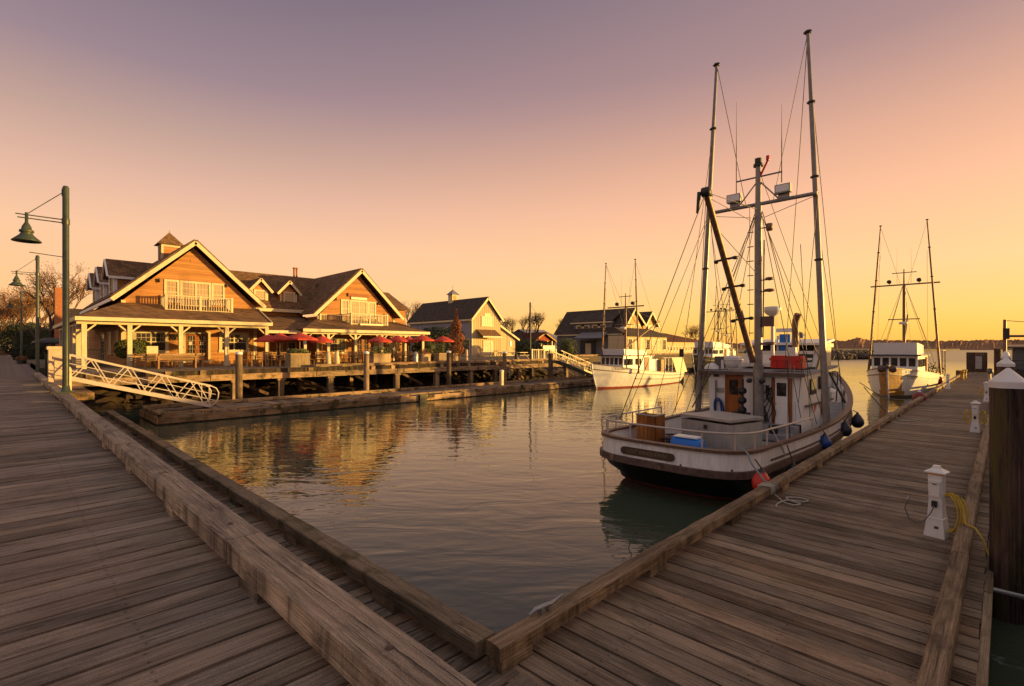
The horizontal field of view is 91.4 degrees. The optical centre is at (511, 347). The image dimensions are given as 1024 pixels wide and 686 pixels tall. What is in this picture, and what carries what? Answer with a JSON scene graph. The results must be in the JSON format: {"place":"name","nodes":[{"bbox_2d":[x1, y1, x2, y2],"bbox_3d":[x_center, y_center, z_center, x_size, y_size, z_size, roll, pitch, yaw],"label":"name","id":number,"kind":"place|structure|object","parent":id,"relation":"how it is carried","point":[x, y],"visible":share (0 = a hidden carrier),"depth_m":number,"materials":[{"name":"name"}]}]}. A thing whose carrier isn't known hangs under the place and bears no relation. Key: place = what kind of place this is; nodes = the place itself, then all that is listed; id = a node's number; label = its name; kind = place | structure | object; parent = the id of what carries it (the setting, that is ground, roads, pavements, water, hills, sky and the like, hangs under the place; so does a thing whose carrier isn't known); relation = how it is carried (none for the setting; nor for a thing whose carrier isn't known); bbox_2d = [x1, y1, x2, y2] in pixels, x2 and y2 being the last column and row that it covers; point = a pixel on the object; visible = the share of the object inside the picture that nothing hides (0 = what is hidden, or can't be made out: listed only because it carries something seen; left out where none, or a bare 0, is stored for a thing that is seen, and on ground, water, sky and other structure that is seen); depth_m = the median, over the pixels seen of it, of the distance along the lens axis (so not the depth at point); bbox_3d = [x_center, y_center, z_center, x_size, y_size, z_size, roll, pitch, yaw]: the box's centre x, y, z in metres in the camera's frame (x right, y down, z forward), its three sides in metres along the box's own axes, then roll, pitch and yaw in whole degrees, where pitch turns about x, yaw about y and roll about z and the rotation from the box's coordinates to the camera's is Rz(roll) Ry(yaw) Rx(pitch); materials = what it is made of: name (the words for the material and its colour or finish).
{"place":"outdoors","nodes":[
{"label":"outdoors","id":0,"kind":"place"},
{"bbox_2d":[0,355,35,377],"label":"pavement","id":1,"kind":"structure","parent":0,"point":[10,366],"depth_m":38.08,"materials":[{"name":"concrete"}]},
{"bbox_2d":[0,304,25,333],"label":"bare tree","id":2,"kind":"object","parent":1,"relation":"on","point":[8,313],"visible":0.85,"depth_m":80.64,"materials":[{"name":"brown plant"}]},
{"bbox_2d":[6,291,22,358],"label":"street lamp","id":3,"kind":"object","parent":1,"relation":"on","point":[21,321],"visible":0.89,"depth_m":54.20,"materials":[{"name":"metal"}]},
{"bbox_2d":[0,290,40,337],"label":"bare tree","id":4,"kind":"object","parent":1,"relation":"on","point":[30,312],"visible":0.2,"depth_m":97.15,"materials":[{"name":"brown plant"}]},
{"bbox_2d":[8,255,39,375],"bbox_3d":[-28.311,-1.905,29.112,0.680,7.110,1.440,0,0,45],"label":"street lamp","id":5,"kind":"object","parent":1,"relation":"on","point":[16,281],"visible":0.89,"depth_m":29.41,"materials":[{"name":"metal"}]},
{"bbox_2d":[79,362,674,407],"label":"bank","id":6,"kind":"structure","parent":0,"point":[104,397],"depth_m":35.29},
{"bbox_2d":[70,358,589,398],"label":"wooden pier","id":7,"kind":"structure","parent":6,"relation":"on","point":[279,374],"depth_m":33.11,"materials":[{"name":"brown wood"}]},
{"bbox_2d":[114,339,149,366],"bbox_3d":[-24.785,0.320,32.671,1.544,1.840,1.984,0,0,45],"label":"potted hedge","id":8,"kind":"object","parent":7,"relation":"on","point":[139,346],"visible":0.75,"depth_m":32.27,"materials":[{"name":"green plant"}]},
{"bbox_2d":[141,353,173,368],"bbox_3d":[-21.427,0.790,30.298,0.590,0.900,1.600,0,0,45],"label":"picnic bench","id":9,"kind":"object","parent":7,"relation":"on","point":[146,357],"visible":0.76,"depth_m":29.83,"materials":[{"name":"brown wood"}]},
{"bbox_2d":[154,353,198,368],"bbox_3d":[-20.428,0.790,30.455,0.590,0.900,2.200,0,0,45],"label":"picnic bench","id":10,"kind":"object","parent":7,"relation":"on","point":[159,357],"visible":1,"depth_m":30.16,"materials":[{"name":"brown wood"}]},
{"bbox_2d":[173,353,204,366],"bbox_3d":[-21.123,0.790,32.598,0.590,0.900,1.800,0,0,45],"label":"picnic bench","id":11,"kind":"object","parent":7,"relation":"on","point":[201,356],"visible":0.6,"depth_m":32.62,"materials":[{"name":"brown wood"}]},
{"bbox_2d":[284,348,310,366],"bbox_3d":[-13.881,0.621,32.411,1.044,1.238,1.370,0,0,45],"label":"planter box","id":12,"kind":"object","parent":7,"relation":"on","point":[296,358],"visible":1,"depth_m":32.08,"materials":[{"name":"brown wood"}]},
{"bbox_2d":[281,331,317,348],"bbox_3d":[-14.616,0.080,34.441,2.205,2.420,2.205,0,0,-37],"label":"patio umbrella","id":13,"kind":"object","parent":7,"relation":"on","point":[299,336],"visible":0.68,"depth_m":33.85,"materials":[{"name":"red fabric"}]},
{"bbox_2d":[368,347,390,362],"bbox_3d":[-9.761,0.557,36.727,1.028,1.365,1.519,0,0,45],"label":"planter box","id":14,"kind":"object","parent":7,"relation":"on","point":[382,357],"visible":0.99,"depth_m":36.42,"materials":[{"name":"brown wood"}]},
{"bbox_2d":[418,349,430,363],"bbox_3d":[-6.899,0.643,39.412,0.735,1.193,0.867,0,0,45],"label":"planter box","id":15,"kind":"object","parent":7,"relation":"on","point":[423,355],"visible":1,"depth_m":39.23,"materials":[{"name":"brown wood"}]},
{"bbox_2d":[407,334,446,359],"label":"bush","id":16,"kind":"object","parent":7,"relation":"on","point":[428,345],"visible":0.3,"depth_m":48.99,"materials":[{"name":"green plant"}]},
{"bbox_2d":[433,344,446,360],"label":"planter box","id":17,"kind":"object","parent":7,"relation":"on","point":[441,355],"visible":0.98,"depth_m":40.40,"materials":[{"name":"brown wood"}]},
{"bbox_2d":[421,326,467,359],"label":"bush","id":18,"kind":"object","parent":7,"relation":"on","point":[442,332],"visible":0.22,"depth_m":50.72,"materials":[{"name":"green plant"}]},
{"bbox_2d":[448,309,464,360],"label":"cypress tree","id":19,"kind":"object","parent":7,"relation":"on","point":[456,329],"visible":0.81,"depth_m":47.21,"materials":[{"name":"brown plant"}]},
{"bbox_2d":[529,302,538,358],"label":"street lamp","id":20,"kind":"object","parent":7,"relation":"on","point":[535,319],"visible":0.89,"depth_m":50.49,"materials":[{"name":"green metal"}]},
{"bbox_2d":[531,349,556,358],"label":"railing fence","id":21,"kind":"object","parent":7,"relation":"on","point":[537,353],"visible":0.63,"depth_m":50.25,"materials":[{"name":"beige paint"}]},
{"bbox_2d":[122,372,563,406],"bbox_3d":[-6.882,3.247,40.379,7.870,1.646,40.117,0,0,45],"label":"riprap","id":22,"kind":"object","parent":6,"relation":"on","point":[273,388],"visible":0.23,"depth_m":35.14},
{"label":"boardwalk joists","id":23,"kind":"structure","parent":6,"relation":"on","visible":0},
{"bbox_2d":[0,377,351,685],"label":"boardwalk","id":24,"kind":"structure","parent":23,"relation":"on","point":[113,572],"depth_m":3.45,"materials":[{"name":"brown wood"}]},
{"bbox_2d":[69,386,93,399],"bbox_3d":[-17.306,1.800,19.691,4.500,0.300,0.900,0,0,45],"label":"gangway landing","id":25,"kind":"object","parent":24,"relation":"attached to","point":[82,393],"visible":0.54,"depth_m":18.35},
{"bbox_2d":[46,346,61,381],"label":"gate pillar","id":26,"kind":"structure","parent":25,"relation":"on","point":[54,350],"depth_m":20.32,"materials":[{"name":"paint"}]},
{"bbox_2d":[52,356,70,386],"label":"gate pillar","id":27,"kind":"structure","parent":25,"relation":"on","point":[57,370],"depth_m":19.27,"materials":[{"name":"paint"}]},
{"bbox_2d":[34,372,476,685],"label":"beam curb","id":28,"kind":"structure","parent":24,"relation":"on","point":[351,640],"depth_m":3.00,"materials":[{"name":"brown wood"}]},
{"bbox_2d":[11,186,75,393],"bbox_3d":[-14.294,-1.830,15.269,0.680,6.460,1.440,0,0,45],"label":"street lamp","id":29,"kind":"object","parent":28,"relation":"on","point":[25,234],"visible":1,"depth_m":15.55,"materials":[{"name":"metal"}]},
{"bbox_2d":[26,349,959,377],"bbox_3d":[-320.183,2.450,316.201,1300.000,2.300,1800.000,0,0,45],"label":"ground","id":30,"kind":"structure","parent":0,"point":[31,363],"depth_m":75.03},
{"bbox_2d":[0,322,53,354],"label":"bush","id":31,"kind":"object","parent":30,"relation":"on","point":[28,337],"visible":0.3,"depth_m":84.93,"materials":[{"name":"green plant"}]},
{"bbox_2d":[11,344,46,359],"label":"bush","id":32,"kind":"object","parent":30,"relation":"on","point":[29,352],"visible":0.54,"depth_m":56.43,"materials":[{"name":"green plant"}]},
{"bbox_2d":[0,282,78,344],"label":"bare tree","id":33,"kind":"object","parent":30,"relation":"on","point":[16,302],"visible":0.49,"depth_m":77.24,"materials":[{"name":"brown plant"}]},
{"bbox_2d":[30,338,58,345],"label":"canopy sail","id":34,"kind":"object","parent":30,"relation":"on","point":[54,341],"visible":0.59,"depth_m":52.65,"materials":[{"name":"grey fabric"}]},
{"bbox_2d":[8,259,92,345],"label":"bare tree","id":35,"kind":"object","parent":30,"relation":"on","point":[53,282],"visible":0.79,"depth_m":62.67,"materials":[{"name":"brown plant"}]},
{"bbox_2d":[50,287,93,357],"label":"brick chimney house","id":36,"kind":"structure","parent":30,"relation":"on","point":[58,305],"depth_m":58.01,"materials":[{"name":"orange"}]},
{"bbox_2d":[53,239,272,368],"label":"restaurant building","id":37,"kind":"structure","parent":30,"relation":"on","point":[197,296],"depth_m":36.02,"materials":[{"name":"brown wood"}]},
{"bbox_2d":[100,332,104,360],"bbox_3d":[-32.626,-0.050,39.828,2.460,2.300,0.075,0,0,45],"label":"window","id":38,"kind":"structure","parent":37,"relation":"in","point":[102,335],"depth_m":39.84,"materials":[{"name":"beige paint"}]},
{"bbox_2d":[133,330,168,352],"bbox_3d":[-24.909,-0.421,34.496,0.075,1.565,2.093,0,0,45],"label":"window","id":39,"kind":"structure","parent":37,"relation":"in","point":[160,339],"depth_m":34.70,"materials":[{"name":"glass"}]},
{"bbox_2d":[154,232,182,264],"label":"cupola","id":40,"kind":"object","parent":37,"relation":"on","point":[168,243],"visible":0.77,"depth_m":41.28,"materials":[{"name":"brown wood"}]},
{"bbox_2d":[164,279,179,302],"bbox_3d":[-24.053,-4.010,35.363,0.075,1.620,0.960,0,0,45],"label":"window","id":41,"kind":"structure","parent":37,"relation":"in","point":[171,287],"depth_m":35.36,"materials":[{"name":"glass"}]},
{"bbox_2d":[180,280,210,306],"bbox_3d":[-23.020,-3.885,36.409,0.075,1.870,2.000,0,0,45],"label":"window","id":42,"kind":"structure","parent":37,"relation":"in","point":[187,288],"depth_m":36.38,"materials":[{"name":"glass"}]},
{"bbox_2d":[197,334,207,360],"bbox_3d":[-22.714,0.000,36.718,0.035,2.000,0.710,0,0,45],"label":"door","id":43,"kind":"structure","parent":37,"relation":"in","point":[201,343],"depth_m":36.70,"materials":[{"name":"beige paint"}]},
{"bbox_2d":[211,283,224,304],"bbox_3d":[-22.001,-4.010,37.441,0.075,1.620,0.940,0,0,45],"label":"window","id":44,"kind":"structure","parent":37,"relation":"in","point":[217,290],"depth_m":37.43,"materials":[{"name":"glass"}]},
{"bbox_2d":[219,332,248,352],"bbox_3d":[-21.231,-0.420,38.221,0.075,1.550,2.120,0,0,45],"label":"window","id":45,"kind":"structure","parent":37,"relation":"in","point":[238,341],"depth_m":38.35,"materials":[{"name":"glass"}]},
{"bbox_2d":[230,267,316,362],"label":"connecting wing","id":46,"kind":"structure","parent":30,"relation":"on","point":[285,299],"depth_m":43.79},
{"bbox_2d":[297,268,429,361],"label":"restaurant building","id":47,"kind":"structure","parent":30,"relation":"on","point":[355,310],"depth_m":44.94,"materials":[{"name":"brown wood"}]},
{"bbox_2d":[330,338,345,353],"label":"window","id":48,"kind":"structure","parent":47,"relation":"in","point":[339,344],"depth_m":44.18,"materials":[{"name":"glass"}]},
{"bbox_2d":[340,299,349,315],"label":"window","id":49,"kind":"structure","parent":47,"relation":"in","point":[345,304],"depth_m":44.68,"materials":[{"name":"glass"}]},
{"bbox_2d":[350,300,367,320],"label":"window","id":50,"kind":"structure","parent":47,"relation":"in","point":[359,307],"depth_m":45.62,"materials":[{"name":"glass"}]},
{"bbox_2d":[407,290,519,355],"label":"barn building","id":51,"kind":"structure","parent":30,"relation":"on","point":[482,328],"depth_m":78.35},
{"bbox_2d":[481,316,493,326],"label":"window","id":52,"kind":"structure","parent":51,"relation":"in","point":[488,321],"depth_m":77.22,"materials":[{"name":"glass"}]},
{"bbox_2d":[517,313,539,336],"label":"bare tree","id":53,"kind":"object","parent":30,"relation":"on","point":[525,320],"visible":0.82,"depth_m":109.65,"materials":[{"name":"brown plant"}]},
{"bbox_2d":[515,339,550,354],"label":"bush","id":54,"kind":"object","parent":30,"relation":"on","point":[522,345],"visible":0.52,"depth_m":89.59,"materials":[{"name":"green plant"}]},
{"bbox_2d":[520,332,556,353],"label":"shed building","id":55,"kind":"structure","parent":30,"relation":"on","point":[544,336],"depth_m":109.92,"materials":[{"name":"red"}]},
{"bbox_2d":[556,338,577,355],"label":"bush","id":56,"kind":"object","parent":30,"relation":"on","point":[567,345],"visible":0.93,"depth_m":74.26,"materials":[{"name":"green plant"}]},
{"bbox_2d":[608,327,669,353],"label":"sunroom building","id":57,"kind":"structure","parent":30,"relation":"on","point":[613,341],"depth_m":93.32,"materials":[{"name":"beige"}]},
{"bbox_2d":[662,333,697,352],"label":"long building","id":58,"kind":"structure","parent":30,"relation":"on","point":[678,344],"depth_m":117.61,"materials":[{"name":"beige"}]},
{"bbox_2d":[1003,319,1023,351],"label":"davit post","id":59,"kind":"object","parent":30,"relation":"on","point":[1006,333],"visible":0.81,"depth_m":51.08,"materials":[{"name":"metal"}]},
{"bbox_2d":[0,0,1023,343],"label":"sky","id":60,"kind":"structure","parent":0,"point":[507,152],"materials":[{"name":"orange"}]},
{"bbox_2d":[90,350,1023,685],"bbox_3d":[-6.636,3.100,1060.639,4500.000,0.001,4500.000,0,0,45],"label":"water","id":61,"kind":"structure","parent":0,"point":[498,512],"depth_m":11.43,"materials":[{"name":"grey liquid"}]},
{"bbox_2d":[235,351,242,402],"bbox_3d":[-13.988,2.135,25.613,0.350,3.931,0.350,0,0,45],"label":"piling","id":62,"kind":"object","parent":61,"relation":"in","point":[238,374],"visible":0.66,"depth_m":25.48,"materials":[{"name":"white paint"}]},
{"bbox_2d":[363,351,368,393],"bbox_3d":[-8.947,2.145,30.717,0.350,3.910,0.350,0,0,45],"label":"piling","id":63,"kind":"object","parent":61,"relation":"in","point":[366,370],"visible":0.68,"depth_m":30.57,"materials":[{"name":"white paint"}]},
{"bbox_2d":[140,376,594,424],"bbox_3d":[-0.727,3.037,36.009,3.560,0.925,41.780,0,0,45],"label":"floating dock","id":64,"kind":"object","parent":61,"relation":"on","point":[158,414],"visible":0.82,"depth_m":26.34,"materials":[{"name":"brown wood"}]},
{"bbox_2d":[69,354,218,408],"bbox_3d":[-15.437,1.511,21.228,1.260,2.553,5.057,0,0,45],"label":"gangway","id":65,"kind":"object","parent":64,"relation":"on","point":[205,405],"visible":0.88,"depth_m":20.81,"materials":[{"name":"paint"}]},
{"bbox_2d":[550,350,592,376],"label":"gangway","id":66,"kind":"object","parent":64,"relation":"on","point":[571,366],"visible":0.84,"depth_m":44.58,"materials":[{"name":"beige paint"}]},
{"bbox_2d":[446,351,450,384],"bbox_3d":[-4.454,2.140,35.267,0.350,3.919,0.350,0,0,45],"label":"piling","id":67,"kind":"object","parent":61,"relation":"in","point":[448,368],"visible":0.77,"depth_m":35.12,"materials":[{"name":"white paint"}]},
{"bbox_2d":[548,353,552,380],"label":"piling","id":68,"kind":"object","parent":61,"relation":"in","point":[550,365],"visible":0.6,"depth_m":43.00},
{"bbox_2d":[517,353,692,356],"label":"wooden pier","id":69,"kind":"structure","parent":61,"relation":"in","point":[600,354],"depth_m":92.75,"materials":[{"name":"brown wood"}]},
{"bbox_2d":[553,308,659,353],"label":"shop building","id":70,"kind":"structure","parent":69,"relation":"on","point":[583,329],"depth_m":100.86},
{"bbox_2d":[580,340,595,353],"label":"door","id":71,"kind":"structure","parent":70,"relation":"in","point":[582,342],"depth_m":100.70,"materials":[{"name":"wood"}]},
{"bbox_2d":[591,259,686,388],"bbox_3d":[10.540,-1.712,42.124,3.650,10.585,13.104,0,0,45],"label":"fishing boat","id":72,"kind":"object","parent":61,"relation":"on","point":[617,368],"visible":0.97,"depth_m":39.88,"materials":[{"name":"white paint"}]},
{"bbox_2d":[691,286,742,372],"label":"fishing boat","id":73,"kind":"object","parent":61,"relation":"on","point":[718,350],"visible":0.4,"depth_m":63.15,"materials":[{"name":"white paint"}]},
{"bbox_2d":[600,29,852,499],"bbox_3d":[8.279,-2.533,15.713,3.878,12.514,15.306,0,0,45],"label":"fishing boat","id":74,"kind":"object","parent":61,"relation":"on","point":[805,407],"visible":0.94,"depth_m":13.78,"materials":[{"name":"white paint"}]},
{"bbox_2d":[636,412,665,441],"bbox_3d":[3.482,2.075,12.563,0.560,0.850,0.490,0,0,45],"label":"wooden crate","id":75,"kind":"object","parent":74,"relation":"on","point":[649,433],"visible":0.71,"depth_m":12.38,"materials":[{"name":"wood"}]},
{"bbox_2d":[670,434,705,447],"bbox_3d":[4.050,2.228,11.530,0.700,0.395,0.380,0,0,45],"label":"blue tote","id":76,"kind":"object","parent":74,"relation":"on","point":[686,440],"visible":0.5,"depth_m":11.42,"materials":[{"name":"plastic"}]},
{"bbox_2d":[680,411,763,449],"bbox_3d":[5.323,2.115,12.687,1.352,0.810,1.465,0,0,-28],"label":"deck box","id":77,"kind":"object","parent":74,"relation":"on","point":[720,421],"visible":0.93,"depth_m":12.25,"materials":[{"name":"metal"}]},
{"bbox_2d":[723,355,741,367],"bbox_3d":[6.958,0.440,15.756,0.581,0.420,0.590,0,0,45],"label":"white float","id":78,"kind":"object","parent":74,"relation":"on","point":[732,361],"visible":0.98,"depth_m":15.56,"materials":[{"name":"paint"}]},
{"bbox_2d":[732,379,750,414],"bbox_3d":[6.711,1.700,14.623,0.500,1.600,0.180,0,0,45],"label":"trolling winch","id":79,"kind":"object","parent":74,"relation":"on","point":[742,399],"visible":0.77,"depth_m":14.60,"materials":[{"name":"black metal"}]},
{"bbox_2d":[764,385,775,421],"bbox_3d":[7.370,1.626,14.514,0.549,1.102,0.093,0,0,45],"label":"hose coil","id":80,"kind":"object","parent":74,"relation":"on","point":[769,400],"visible":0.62,"depth_m":14.45,"materials":[{"name":"black rubber"}]},
{"bbox_2d":[769,355,807,368],"bbox_3d":[8.142,0.415,14.741,0.890,0.370,0.520,0,0,45],"label":"storage chest","id":81,"kind":"object","parent":74,"relation":"on","point":[778,361],"visible":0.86,"depth_m":14.56,"materials":[{"name":"red plastic"}]},
{"bbox_2d":[819,426,831,449],"bbox_3d":[7.771,2.236,12.423,0.305,0.587,0.310,0,0,45],"label":"fender","id":82,"kind":"object","parent":74,"relation":"hanging from","point":[826,442],"visible":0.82,"depth_m":12.32,"materials":[{"name":"blue rubber"}]},
{"bbox_2d":[841,419,851,436],"bbox_3d":[9.373,2.218,14.074,0.335,0.557,0.340,0,0,45],"label":"fender","id":83,"kind":"object","parent":74,"relation":"hanging from","point":[846,429],"visible":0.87,"depth_m":13.96,"materials":[{"name":"black rubber"}]},
{"bbox_2d":[851,410,864,427],"bbox_3d":[10.736,2.215,15.539,0.355,0.552,0.360,0,0,45],"label":"fender","id":84,"kind":"object","parent":74,"relation":"hanging from","point":[857,419],"visible":0.98,"depth_m":15.44,"materials":[{"name":"black rubber"}]},
{"bbox_2d":[712,286,742,359],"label":"fishing boat","id":85,"kind":"object","parent":61,"relation":"on","point":[727,345],"visible":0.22,"depth_m":82.81,"materials":[{"name":"white paint"}]},
{"bbox_2d":[739,349,873,359],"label":"breakwater","id":86,"kind":"object","parent":61,"relation":"in","point":[853,354],"visible":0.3,"depth_m":134.94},
{"bbox_2d":[867,219,943,397],"bbox_3d":[27.453,-2.640,35.128,4.150,12.440,13.490,0,0,45],"label":"fishing boat","id":87,"kind":"object","parent":61,"relation":"on","point":[897,370],"visible":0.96,"depth_m":32.64,"materials":[{"name":"white paint"}]},
{"bbox_2d":[928,350,945,379],"bbox_3d":[31.659,1.305,37.541,1.467,2.273,3.167,0,0,45],"label":"net gear","id":88,"kind":"object","parent":87,"relation":"on","point":[934,367],"visible":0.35,"depth_m":37.13,"materials":[{"name":"black metal"}]},
{"bbox_2d":[996,357,1014,373],"bbox_3d":[12.086,2.265,12.238,0.330,4.070,0.330,0,0,45],"label":"piling","id":89,"kind":"object","parent":61,"relation":"in","point":[1003,363],"visible":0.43,"depth_m":12.16,"materials":[{"name":"plastic"}]},
{"bbox_2d":[988,368,1023,624],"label":"piling","id":90,"kind":"object","parent":61,"relation":"in","point":[1006,476],"visible":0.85,"depth_m":5.65,"materials":[{"name":"wood"}]},
{"bbox_2d":[1007,345,1023,375],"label":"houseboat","id":91,"kind":"object","parent":61,"relation":"on","point":[1018,355],"visible":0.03,"depth_m":55.40,"materials":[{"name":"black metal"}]},
{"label":"dock floats","id":92,"kind":"structure","parent":61,"relation":"on","visible":0},
{"bbox_2d":[101,416,540,685],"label":"walkway","id":93,"kind":"structure","parent":92,"relation":"on","point":[477,672],"depth_m":5.07,"materials":[{"name":"brown wood"}]},
{"bbox_2d":[106,410,494,659],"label":"timber curb","id":94,"kind":"structure","parent":93,"relation":"on","point":[392,593],"depth_m":5.52,"materials":[{"name":"wood"}]},
{"bbox_2d":[491,372,995,685],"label":"dock deck","id":95,"kind":"structure","parent":92,"relation":"on","point":[837,579],"depth_m":5.28,"materials":[{"name":"brown wood"}]},
{"bbox_2d":[485,370,967,673],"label":"timber curb","id":96,"kind":"structure","parent":95,"relation":"on","point":[509,648],"depth_m":5.45,"materials":[{"name":"brown wood"}]},
{"bbox_2d":[529,594,562,615],"bbox_3d":[0.313,2.304,4.467,0.407,0.089,0.055,0,0,-38],"label":"dock cleat","id":97,"kind":"object","parent":96,"relation":"on","point":[539,609],"visible":1,"depth_m":4.43,"materials":[{"name":"metal"}]},
{"bbox_2d":[751,459,770,488],"bbox_3d":[4.567,2.349,9.150,0.335,0.614,0.340,0,0,45],"label":"fender","id":98,"kind":"object","parent":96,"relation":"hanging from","point":[757,480],"visible":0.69,"depth_m":9.08,"materials":[{"name":"red plastic"}]},
{"bbox_2d":[775,494,808,507],"bbox_3d":[4.581,2.530,8.327,0.804,0.079,0.432,0,0,-14],"label":"rope","id":99,"kind":"object","parent":95,"relation":"on","point":[794,501],"visible":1,"depth_m":8.30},
{"bbox_2d":[923,465,950,539],"bbox_3d":[5.812,2.089,6.839,0.230,0.962,0.230,0,0,-33],"label":"power pedestal","id":100,"kind":"object","parent":95,"relation":"on","point":[936,525],"visible":0.99,"depth_m":6.78,"materials":[{"name":"white paint"}]},
{"bbox_2d":[945,493,988,554],"bbox_3d":[5.989,2.405,6.562,0.226,0.892,0.712,0,0,-12],"label":"power cable","id":101,"kind":"object","parent":100,"relation":"attached to","point":[965,520],"visible":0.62,"depth_m":6.68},
{"bbox_2d":[915,411,988,685],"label":"timber curb","id":102,"kind":"structure","parent":95,"relation":"on","point":[936,667],"depth_m":4.75,"materials":[{"name":"brown wood"}]},
{"bbox_2d":[970,400,980,432],"bbox_3d":[14.146,2.089,15.263,0.230,0.962,0.230,0,0,-40],"label":"power pedestal","id":103,"kind":"object","parent":95,"relation":"on","point":[975,426],"visible":1,"depth_m":15.20,"materials":[{"name":"white paint"}]},
{"bbox_2d":[966,352,986,372],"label":"storage cabinet","id":104,"kind":"object","parent":95,"relation":"on","point":[976,361],"visible":0.91,"depth_m":51.94,"materials":[{"name":"wood"}]},
{"bbox_2d":[976,541,993,685],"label":"dock waler","id":105,"kind":"object","parent":95,"relation":"attached to","point":[982,677],"visible":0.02,"depth_m":4.58,"materials":[{"name":"brown wood"}]},
{"bbox_2d":[984,559,1023,599],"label":"pile bracket","id":106,"kind":"object","parent":105,"relation":"attached to","point":[1009,593],"visible":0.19,"depth_m":5.53,"materials":[{"name":"metal"}]},
{"bbox_2d":[725,337,1023,349],"bbox_3d":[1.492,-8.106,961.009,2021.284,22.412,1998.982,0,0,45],"label":"hills","id":107,"kind":"structure","parent":0,"point":[861,343],"depth_m":787.68,"materials":[{"name":"plant"}]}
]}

